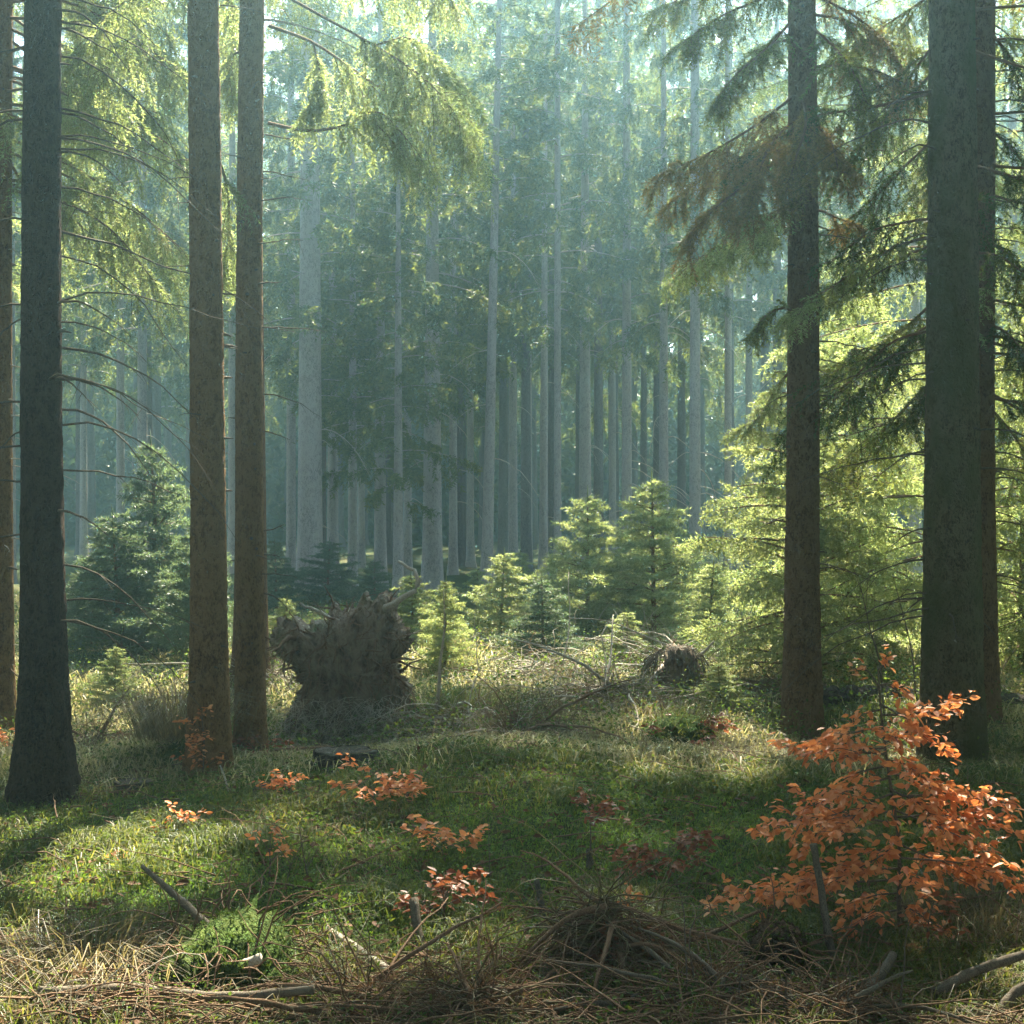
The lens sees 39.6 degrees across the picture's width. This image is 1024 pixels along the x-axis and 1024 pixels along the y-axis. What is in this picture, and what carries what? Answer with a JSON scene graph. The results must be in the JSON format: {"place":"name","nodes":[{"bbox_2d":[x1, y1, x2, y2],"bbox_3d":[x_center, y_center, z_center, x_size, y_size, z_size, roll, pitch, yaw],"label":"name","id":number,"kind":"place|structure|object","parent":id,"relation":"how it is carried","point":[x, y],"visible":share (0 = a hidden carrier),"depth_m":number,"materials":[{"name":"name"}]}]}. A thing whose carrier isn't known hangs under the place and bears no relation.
{"place":"outdoors","nodes":[
{"label":"outdoors","id":0,"kind":"place"},
{"bbox_2d":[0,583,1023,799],"bbox_3d":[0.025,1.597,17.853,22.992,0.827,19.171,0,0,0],"label":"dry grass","id":1,"kind":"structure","parent":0,"point":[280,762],"depth_m":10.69,"materials":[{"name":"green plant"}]},
{"bbox_2d":[0,539,1023,1023],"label":"ground","id":2,"kind":"structure","parent":0,"point":[460,579],"depth_m":7.18,"materials":[{"name":"green plant"}]},
{"bbox_2d":[12,1,111,583],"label":"spruce tree","id":3,"kind":"object","parent":2,"relation":"on","point":[16,62],"visible":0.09,"depth_m":33.97,"materials":[{"name":"grey plant"}]},
{"bbox_2d":[20,6,155,565],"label":"spruce tree","id":4,"kind":"object","parent":2,"relation":"on","point":[105,372],"visible":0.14,"depth_m":43.91,"materials":[{"name":"green plant"}]},
{"bbox_2d":[62,43,133,554],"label":"spruce tree","id":5,"kind":"object","parent":2,"relation":"on","point":[91,488],"visible":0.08,"depth_m":57.99,"materials":[{"name":"green plant"}]},
{"bbox_2d":[0,891,210,1023],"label":"brush heap","id":6,"kind":"object","parent":2,"relation":"on","point":[75,968],"visible":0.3,"depth_m":4.81,"materials":[{"name":"brown wood"}]},
{"bbox_2d":[0,893,212,1012],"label":"grass tussock","id":7,"kind":"object","parent":2,"relation":"on","point":[81,941],"depth_m":5.18,"materials":[{"name":"plant"}]},
{"bbox_2d":[75,643,144,713],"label":"young spruce","id":8,"kind":"object","parent":2,"relation":"on","point":[123,675],"visible":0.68,"depth_m":12.57,"materials":[{"name":"green plant"}]},
{"bbox_2d":[0,0,238,734],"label":"spruce tree","id":9,"kind":"object","parent":2,"relation":"on","point":[118,111],"visible":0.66,"depth_m":10.76,"materials":[{"name":"green plant"}]},
{"bbox_2d":[65,504,184,671],"bbox_3d":[-4.314,0.855,15.532,1.919,1.889,1.806,0,0,26],"label":"young spruce","id":10,"kind":"object","parent":2,"relation":"on","point":[91,589],"visible":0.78,"depth_m":15.38,"materials":[{"name":"green plant"}]},
{"bbox_2d":[61,2,189,559],"bbox_3d":[-10.424,-11.750,38.148,5.004,27.330,6.104,0,0,-18],"label":"spruce tree","id":11,"kind":"object","parent":2,"relation":"on","point":[120,442],"visible":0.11,"depth_m":37.92,"materials":[{"name":"green plant"}]},
{"bbox_2d":[62,0,189,580],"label":"spruce tree","id":12,"kind":"object","parent":2,"relation":"on","point":[152,189],"visible":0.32,"depth_m":32.90,"materials":[{"name":"green plant"}]},
{"bbox_2d":[81,4,188,549],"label":"spruce tree","id":13,"kind":"object","parent":2,"relation":"on","point":[149,392],"visible":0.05,"depth_m":40.91,"materials":[{"name":"green plant"}]},
{"bbox_2d":[0,0,272,810],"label":"spruce tree","id":14,"kind":"object","parent":2,"relation":"on","point":[43,762],"visible":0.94,"depth_m":8.50,"materials":[{"name":"brown plant"}]},
{"bbox_2d":[109,3,189,552],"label":"spruce tree","id":15,"kind":"object","parent":2,"relation":"on","point":[158,406],"visible":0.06,"depth_m":52.95,"materials":[{"name":"green plant"}]},
{"bbox_2d":[67,431,234,657],"bbox_3d":[-4.083,0.433,16.619,2.174,2.808,2.011,-4,-4,0],"label":"young spruce","id":16,"kind":"object","parent":2,"relation":"on","point":[149,501],"visible":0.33,"depth_m":16.48,"materials":[{"name":"green plant"}]},
{"bbox_2d":[61,0,267,777],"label":"spruce tree","id":17,"kind":"object","parent":2,"relation":"on","point":[208,683],"visible":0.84,"depth_m":9.02,"materials":[{"name":"brown plant"}]},
{"bbox_2d":[37,983,314,1001],"bbox_3d":[-1.119,1.602,4.760,0.938,0.077,0.108,0,0,3],"label":"dead stick","id":18,"kind":"object","parent":2,"relation":"on","point":[287,992],"visible":0.6,"depth_m":4.74,"materials":[{"name":"brown wood"}]},
{"bbox_2d":[128,522,233,670],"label":"young spruce","id":19,"kind":"object","parent":2,"relation":"on","point":[177,631],"visible":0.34,"depth_m":14.98,"materials":[{"name":"green plant"}]},
{"bbox_2d":[73,676,317,744],"bbox_3d":[-2.332,1.288,9.725,2.184,0.460,2.293,0,0,0],"label":"grass tussock","id":20,"kind":"object","parent":2,"relation":"on","point":[158,723],"depth_m":9.47,"materials":[{"name":"plant"}]},
{"bbox_2d":[152,0,286,409],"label":"spruce tree","id":21,"kind":"object","parent":2,"relation":"on","point":[181,394],"visible":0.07,"depth_m":44.27,"materials":[{"name":"green plant"}]},
{"bbox_2d":[85,852,355,1007],"bbox_3d":[-1.070,1.712,5.308,1.132,0.895,1.278,0,0,21],"label":"mossy mound","id":22,"kind":"object","parent":2,"relation":"on","point":[227,938],"visible":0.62,"depth_m":5.13,"materials":[{"name":"green plant"}]},
{"bbox_2d":[169,0,299,574],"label":"spruce tree","id":23,"kind":"object","parent":2,"relation":"on","point":[232,165],"visible":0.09,"depth_m":35.91,"materials":[{"name":"grey plant"}]},
{"bbox_2d":[95,0,393,691],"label":"spruce tree","id":24,"kind":"object","parent":2,"relation":"on","point":[303,26],"visible":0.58,"depth_m":13.88,"materials":[{"name":"brown plant"}]},
{"bbox_2d":[267,540,306,612],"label":"young spruce","id":25,"kind":"object","parent":2,"relation":"on","point":[279,581],"visible":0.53,"depth_m":23.41,"materials":[{"name":"green plant"}]},
{"bbox_2d":[229,0,348,574],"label":"spruce tree","id":26,"kind":"object","parent":2,"relation":"on","point":[268,109],"visible":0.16,"depth_m":33.91,"materials":[{"name":"green plant"}]},
{"bbox_2d":[222,0,425,593],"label":"spruce tree","id":27,"kind":"object","parent":2,"relation":"on","point":[307,226],"visible":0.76,"depth_m":26.83,"materials":[{"name":"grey plant"}]},
{"bbox_2d":[285,536,366,606],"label":"young spruce","id":28,"kind":"object","parent":2,"relation":"on","point":[329,554],"visible":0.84,"depth_m":24.40,"materials":[{"name":"green plant"}]},
{"bbox_2d":[262,0,393,583],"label":"spruce tree","id":29,"kind":"object","parent":2,"relation":"on","point":[332,513],"visible":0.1,"depth_m":32.88,"materials":[{"name":"green plant"}]},
{"bbox_2d":[264,65,418,593],"bbox_3d":[-3.405,-3.583,29.006,3.157,11.330,2.782,0,0,0],"label":"spruce tree","id":30,"kind":"object","parent":2,"relation":"on","point":[363,333],"visible":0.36,"depth_m":28.91,"materials":[{"name":"green plant"}]},
{"bbox_2d":[265,560,426,749],"bbox_3d":[-1.349,1.330,11.390,1.590,1.882,1.270,0,0,0],"label":"uprooted root plate","id":31,"kind":"object","parent":2,"relation":"on","point":[334,655],"visible":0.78,"depth_m":11.27,"materials":[{"name":"soil"}]},
{"bbox_2d":[221,0,503,754],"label":"spruce tree","id":32,"kind":"object","parent":2,"relation":"on","point":[250,662],"visible":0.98,"depth_m":9.93,"materials":[{"name":"brown plant"}]},
{"bbox_2d":[272,0,472,588],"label":"spruce tree","id":33,"kind":"object","parent":2,"relation":"on","point":[380,548],"visible":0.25,"depth_m":31.88,"materials":[{"name":"green plant"}]},
{"bbox_2d":[203,876,547,1023],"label":"brush heap","id":34,"kind":"object","parent":2,"relation":"on","point":[394,965],"visible":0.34,"depth_m":4.90,"materials":[{"name":"brown wood"}]},
{"bbox_2d":[327,753,426,810],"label":"beech sapling","id":35,"kind":"object","parent":2,"relation":"on","point":[386,789],"visible":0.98,"depth_m":7.63,"materials":[{"name":"orange plant"}]},
{"bbox_2d":[322,126,483,594],"bbox_3d":[-2.118,-2.762,27.515,2.695,9.830,3.007,0,0,45],"label":"spruce tree","id":36,"kind":"object","parent":2,"relation":"on","point":[397,480],"visible":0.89,"depth_m":27.42,"materials":[{"name":"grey plant"}]},
{"bbox_2d":[339,0,487,576],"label":"spruce tree","id":37,"kind":"object","parent":2,"relation":"on","point":[407,543],"visible":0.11,"depth_m":35.93,"materials":[{"name":"green plant"}]},
{"bbox_2d":[230,880,615,1023],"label":"brush heap","id":38,"kind":"object","parent":2,"relation":"on","point":[479,987],"visible":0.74,"depth_m":4.79,"materials":[{"name":"brown wood"}]},
{"bbox_2d":[391,573,463,650],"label":"young spruce","id":39,"kind":"object","parent":2,"relation":"on","point":[410,612],"visible":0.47,"depth_m":16.44,"materials":[{"name":"green plant"}]},
{"bbox_2d":[343,0,535,591],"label":"spruce tree","id":40,"kind":"object","parent":2,"relation":"on","point":[432,571],"visible":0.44,"depth_m":29.83,"materials":[{"name":"green plant"}]},
{"bbox_2d":[391,865,500,928],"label":"beech sapling","id":41,"kind":"object","parent":2,"relation":"on","point":[439,881],"visible":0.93,"depth_m":5.93,"materials":[{"name":"orange plant"}]},
{"bbox_2d":[314,592,579,745],"bbox_3d":[-0.431,1.606,11.255,2.075,1.973,2.736,0,0,45],"label":"brush heap","id":42,"kind":"object","parent":2,"relation":"on","point":[435,708],"visible":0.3,"depth_m":11.12,"materials":[{"name":"brown wood"}]},
{"bbox_2d":[413,575,485,672],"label":"young spruce","id":43,"kind":"object","parent":2,"relation":"on","point":[435,642],"visible":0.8,"depth_m":14.91,"materials":[{"name":"green plant"}]},
{"bbox_2d":[391,0,519,575],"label":"spruce tree","id":44,"kind":"object","parent":2,"relation":"on","point":[453,565],"visible":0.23,"depth_m":37.88,"materials":[{"name":"green plant"}]},
{"bbox_2d":[389,0,536,565],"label":"spruce tree","id":45,"kind":"object","parent":2,"relation":"on","point":[460,522],"visible":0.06,"depth_m":42.88,"materials":[{"name":"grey plant"}]},
{"bbox_2d":[417,1,521,566],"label":"spruce tree","id":46,"kind":"object","parent":2,"relation":"on","point":[470,554],"depth_m":46.90,"materials":[{"name":"grey plant"}]},
{"bbox_2d":[422,0,576,585],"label":"spruce tree","id":47,"kind":"object","parent":2,"relation":"on","point":[544,80],"visible":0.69,"depth_m":28.91,"materials":[{"name":"green plant"}]},
{"bbox_2d":[444,2,561,563],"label":"spruce tree","id":48,"kind":"object","parent":2,"relation":"on","point":[503,483],"visible":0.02,"depth_m":49.36,"materials":[{"name":"grey plant"}]},
{"bbox_2d":[457,547,556,644],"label":"young spruce","id":49,"kind":"object","parent":2,"relation":"on","point":[491,595],"visible":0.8,"depth_m":17.40,"materials":[{"name":"green plant"}]},
{"bbox_2d":[0,720,1022,1023],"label":"moss","id":50,"kind":"object","parent":2,"relation":"on","point":[532,874],"visible":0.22,"depth_m":6.91,"materials":[{"name":"green plant"}]},
{"bbox_2d":[0,580,1023,1023],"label":"undergrowth","id":51,"kind":"object","parent":2,"relation":"on","point":[520,814],"visible":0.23,"depth_m":7.83,"materials":[{"name":"green plant"}]},
{"bbox_2d":[0,667,1023,1023],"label":"twig litter","id":52,"kind":"object","parent":2,"relation":"on","point":[246,1007],"visible":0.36,"depth_m":4.85,"materials":[{"name":"brown wood"}]},
{"bbox_2d":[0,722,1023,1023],"bbox_3d":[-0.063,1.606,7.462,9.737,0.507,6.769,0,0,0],"label":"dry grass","id":53,"kind":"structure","parent":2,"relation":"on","point":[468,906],"depth_m":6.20,"materials":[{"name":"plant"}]},
{"bbox_2d":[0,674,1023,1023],"bbox_3d":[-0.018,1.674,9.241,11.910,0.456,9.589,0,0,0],"label":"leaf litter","id":54,"kind":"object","parent":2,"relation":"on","point":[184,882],"visible":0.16,"depth_m":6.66,"materials":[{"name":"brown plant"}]},
{"bbox_2d":[448,0,578,566],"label":"spruce tree","id":55,"kind":"object","parent":2,"relation":"on","point":[513,508],"visible":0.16,"depth_m":39.89,"materials":[{"name":"green plant"}]},
{"bbox_2d":[15,36,1021,547],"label":"distant woods","id":56,"kind":"object","parent":2,"relation":"on","point":[105,454],"visible":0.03,"depth_m":73.47,"materials":[{"name":"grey plant"}]},
{"bbox_2d":[420,644,636,743],"bbox_3d":[0.151,1.708,10.410,2.059,1.484,2.021,0,0,-12],"label":"brush heap","id":57,"kind":"object","parent":2,"relation":"on","point":[543,724],"visible":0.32,"depth_m":10.45,"materials":[{"name":"brown wood"}]},
{"bbox_2d":[407,572,659,688],"bbox_3d":[0.303,1.698,13.991,3.106,2.170,2.032,0,0,0],"label":"brush heap","id":58,"kind":"object","parent":2,"relation":"on","point":[505,675],"visible":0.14,"depth_m":13.96,"materials":[{"name":"brown wood"}]},
{"bbox_2d":[448,0,619,572],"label":"spruce tree","id":59,"kind":"object","parent":2,"relation":"on","point":[525,535],"visible":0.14,"depth_m":40.87,"materials":[{"name":"green plant"}]},
{"bbox_2d":[490,578,597,661],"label":"young spruce","id":60,"kind":"object","parent":2,"relation":"on","point":[542,625],"visible":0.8,"depth_m":15.91,"materials":[{"name":"green plant"}]},
{"bbox_2d":[478,0,612,576],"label":"spruce tree","id":61,"kind":"object","parent":2,"relation":"on","point":[547,297],"visible":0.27,"depth_m":35.93,"materials":[{"name":"green plant"}]},
{"bbox_2d":[478,0,616,555],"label":"spruce tree","id":62,"kind":"object","parent":2,"relation":"on","point":[550,449],"visible":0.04,"depth_m":45.87,"materials":[{"name":"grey plant"}]},
{"bbox_2d":[473,0,642,579],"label":"spruce tree","id":63,"kind":"object","parent":2,"relation":"on","point":[583,302],"visible":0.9,"depth_m":29.94,"materials":[{"name":"green plant"}]},
{"bbox_2d":[528,488,650,635],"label":"young spruce","id":64,"kind":"object","parent":2,"relation":"on","point":[589,546],"visible":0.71,"depth_m":18.37,"materials":[{"name":"green plant"}]},
{"bbox_2d":[501,0,685,559],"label":"spruce tree","id":65,"kind":"object","parent":2,"relation":"on","point":[598,418],"visible":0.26,"depth_m":39.38,"materials":[{"name":"green plant"}]},
{"bbox_2d":[528,0,659,578],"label":"spruce tree","id":66,"kind":"object","parent":2,"relation":"on","point":[585,445],"visible":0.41,"depth_m":31.91,"materials":[{"name":"green plant"}]},
{"bbox_2d":[402,796,787,1022],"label":"brush heap","id":67,"kind":"object","parent":2,"relation":"on","point":[602,906],"visible":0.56,"depth_m":5.25,"materials":[{"name":"brown wood"}]},
{"bbox_2d":[566,0,655,553],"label":"spruce tree","id":68,"kind":"object","parent":2,"relation":"on","point":[612,442],"visible":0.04,"depth_m":42.91,"materials":[{"name":"green plant"}]},
{"bbox_2d":[563,0,689,584],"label":"spruce tree","id":69,"kind":"object","parent":2,"relation":"on","point":[623,59],"visible":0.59,"depth_m":30.91,"materials":[{"name":"green plant"}]},
{"bbox_2d":[480,612,774,738],"bbox_3d":[0.762,1.548,11.600,2.320,1.513,2.267,0,0,41],"label":"brush heap","id":70,"kind":"object","parent":2,"relation":"on","point":[605,680],"visible":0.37,"depth_m":11.44,"materials":[{"name":"brown wood"}]},
{"bbox_2d":[556,471,743,646],"bbox_3d":[1.716,0.668,17.922,2.382,2.430,2.014,-1,2,0],"label":"young spruce","id":71,"kind":"object","parent":2,"relation":"on","point":[631,560],"visible":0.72,"depth_m":17.81,"materials":[{"name":"green plant"}]},
{"bbox_2d":[601,0,714,588],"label":"spruce tree","id":72,"kind":"object","parent":2,"relation":"on","point":[665,147],"visible":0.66,"depth_m":29.92,"materials":[{"name":"green plant"}]},
{"bbox_2d":[599,823,722,882],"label":"beech sapling","id":73,"kind":"object","parent":2,"relation":"on","point":[682,843],"visible":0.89,"depth_m":6.53,"materials":[{"name":"brown plant"}]},
{"bbox_2d":[570,0,752,568],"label":"spruce tree","id":74,"kind":"object","parent":2,"relation":"on","point":[720,314],"visible":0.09,"depth_m":41.87,"materials":[{"name":"green plant"}]},
{"bbox_2d":[608,684,724,747],"bbox_3d":[1.153,1.705,10.429,1.058,0.835,1.086,0,0,36],"label":"mossy mound","id":75,"kind":"object","parent":2,"relation":"on","point":[663,720],"visible":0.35,"depth_m":10.23,"materials":[{"name":"green plant"}]},
{"bbox_2d":[636,641,714,703],"bbox_3d":[1.245,1.480,11.935,1.202,0.794,0.601,0,0,-26],"label":"root stump","id":76,"kind":"object","parent":2,"relation":"on","point":[679,659],"visible":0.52,"depth_m":11.89,"materials":[{"name":"wood"}]},
{"bbox_2d":[628,0,755,591],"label":"spruce tree","id":77,"kind":"object","parent":2,"relation":"on","point":[695,146],"visible":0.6,"depth_m":29.41,"materials":[{"name":"green plant"}]},
{"bbox_2d":[616,0,768,556],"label":"spruce tree","id":78,"kind":"object","parent":2,"relation":"on","point":[681,459],"visible":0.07,"depth_m":46.89,"materials":[{"name":"green plant"}]},
{"bbox_2d":[650,12,741,536],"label":"spruce tree","id":79,"kind":"object","parent":2,"relation":"on","point":[706,375],"visible":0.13,"depth_m":58.47,"materials":[{"name":"green plant"}]},
{"bbox_2d":[507,863,889,1023],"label":"brush heap","id":80,"kind":"object","parent":2,"relation":"on","point":[707,968],"visible":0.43,"depth_m":4.89,"materials":[{"name":"brown wood"}]},
{"bbox_2d":[654,559,745,651],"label":"young spruce","id":81,"kind":"object","parent":2,"relation":"on","point":[712,589],"visible":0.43,"depth_m":16.45,"materials":[{"name":"green plant"}]},
{"bbox_2d":[618,0,787,570],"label":"spruce tree","id":82,"kind":"object","parent":2,"relation":"on","point":[742,310],"visible":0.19,"depth_m":40.23,"materials":[{"name":"green plant"}]},
{"bbox_2d":[673,0,786,584],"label":"spruce tree","id":83,"kind":"object","parent":2,"relation":"on","point":[728,375],"visible":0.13,"depth_m":30.94,"materials":[{"name":"green plant"}]},
{"bbox_2d":[708,8,787,559],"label":"spruce tree","id":84,"kind":"object","parent":2,"relation":"on","point":[765,353],"visible":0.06,"depth_m":51.15,"materials":[{"name":"green plant"}]},
{"bbox_2d":[704,0,858,567],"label":"spruce tree","id":85,"kind":"object","parent":2,"relation":"on","point":[778,270],"visible":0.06,"depth_m":43.88,"materials":[{"name":"green plant"}]},
{"bbox_2d":[551,0,1023,742],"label":"spruce tree","id":86,"kind":"object","parent":2,"relation":"on","point":[747,236],"visible":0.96,"depth_m":10.77,"materials":[{"name":"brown plant"}]},
{"bbox_2d":[706,866,877,987],"bbox_3d":[1.024,1.673,5.277,0.696,0.687,0.587,0,0,41],"label":"mossy stump","id":87,"kind":"object","parent":2,"relation":"on","point":[780,938],"visible":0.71,"depth_m":5.18,"materials":[{"name":"brown wood"}]},
{"bbox_2d":[708,0,888,524],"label":"spruce tree","id":88,"kind":"object","parent":2,"relation":"on","point":[737,124],"visible":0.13,"depth_m":28.76,"materials":[{"name":"green plant"}]},
{"bbox_2d":[676,325,921,683],"bbox_3d":[2.780,-0.011,13.418,2.702,3.823,2.816,0,0,0],"label":"spruce tree","id":89,"kind":"object","parent":2,"relation":"on","point":[759,624],"visible":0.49,"depth_m":13.16,"materials":[{"name":"green plant"}]},
{"bbox_2d":[701,248,923,666],"bbox_3d":[3.665,-0.468,15.510,3.132,5.049,3.098,0,0,0],"label":"spruce tree","id":90,"kind":"object","parent":2,"relation":"on","point":[890,536],"visible":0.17,"depth_m":15.37,"materials":[{"name":"green plant"}]},
{"bbox_2d":[772,0,921,490],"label":"spruce tree","id":91,"kind":"object","parent":2,"relation":"on","point":[820,28],"visible":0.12,"depth_m":30.87,"materials":[{"name":"green plant"}]},
{"bbox_2d":[700,644,1023,943],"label":"beech sapling","id":92,"kind":"object","parent":2,"relation":"on","point":[830,820],"visible":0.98,"depth_m":5.64,"materials":[{"name":"orange plant"}]},
{"bbox_2d":[700,0,1023,660],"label":"spruce tree","id":93,"kind":"object","parent":2,"relation":"on","point":[918,368],"visible":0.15,"depth_m":14.06,"materials":[{"name":"green plant"}]},
{"bbox_2d":[703,895,1021,1023],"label":"brush heap","id":94,"kind":"object","parent":2,"relation":"on","point":[847,1001],"visible":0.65,"depth_m":4.69,"materials":[{"name":"brown wood"}]},
{"bbox_2d":[713,0,1023,765],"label":"spruce tree","id":95,"kind":"object","parent":2,"relation":"on","point":[945,400],"visible":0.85,"depth_m":9.83,"materials":[{"name":"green plant"}]},
{"bbox_2d":[842,0,928,578],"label":"spruce tree","id":96,"kind":"object","parent":2,"relation":"on","point":[915,309],"visible":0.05,"depth_m":31.90,"materials":[{"name":"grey plant"}]},
{"bbox_2d":[810,858,1023,959],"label":"grass tussock","id":97,"kind":"object","parent":2,"relation":"on","point":[971,894],"depth_m":5.91,"materials":[{"name":"plant"}]},
{"bbox_2d":[890,297,1023,675],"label":"spruce tree","id":98,"kind":"object","parent":2,"relation":"on","point":[1002,621],"visible":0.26,"depth_m":14.20,"materials":[{"name":"green plant"}]},
{"bbox_2d":[908,0,1023,663],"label":"spruce tree","id":99,"kind":"object","parent":2,"relation":"on","point":[1020,540],"visible":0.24,"depth_m":12.85,"materials":[{"name":"green plant"}]},
{"bbox_2d":[909,0,1023,588],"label":"spruce tree","id":100,"kind":"object","parent":2,"relation":"on","point":[1012,125],"visible":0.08,"depth_m":29.93,"materials":[{"name":"green plant"}]},
{"bbox_2d":[975,0,1023,726],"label":"spruce tree","id":101,"kind":"object","parent":2,"relation":"on","point":[987,134],"visible":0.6,"depth_m":10.80,"materials":[{"name":"brown plant"}]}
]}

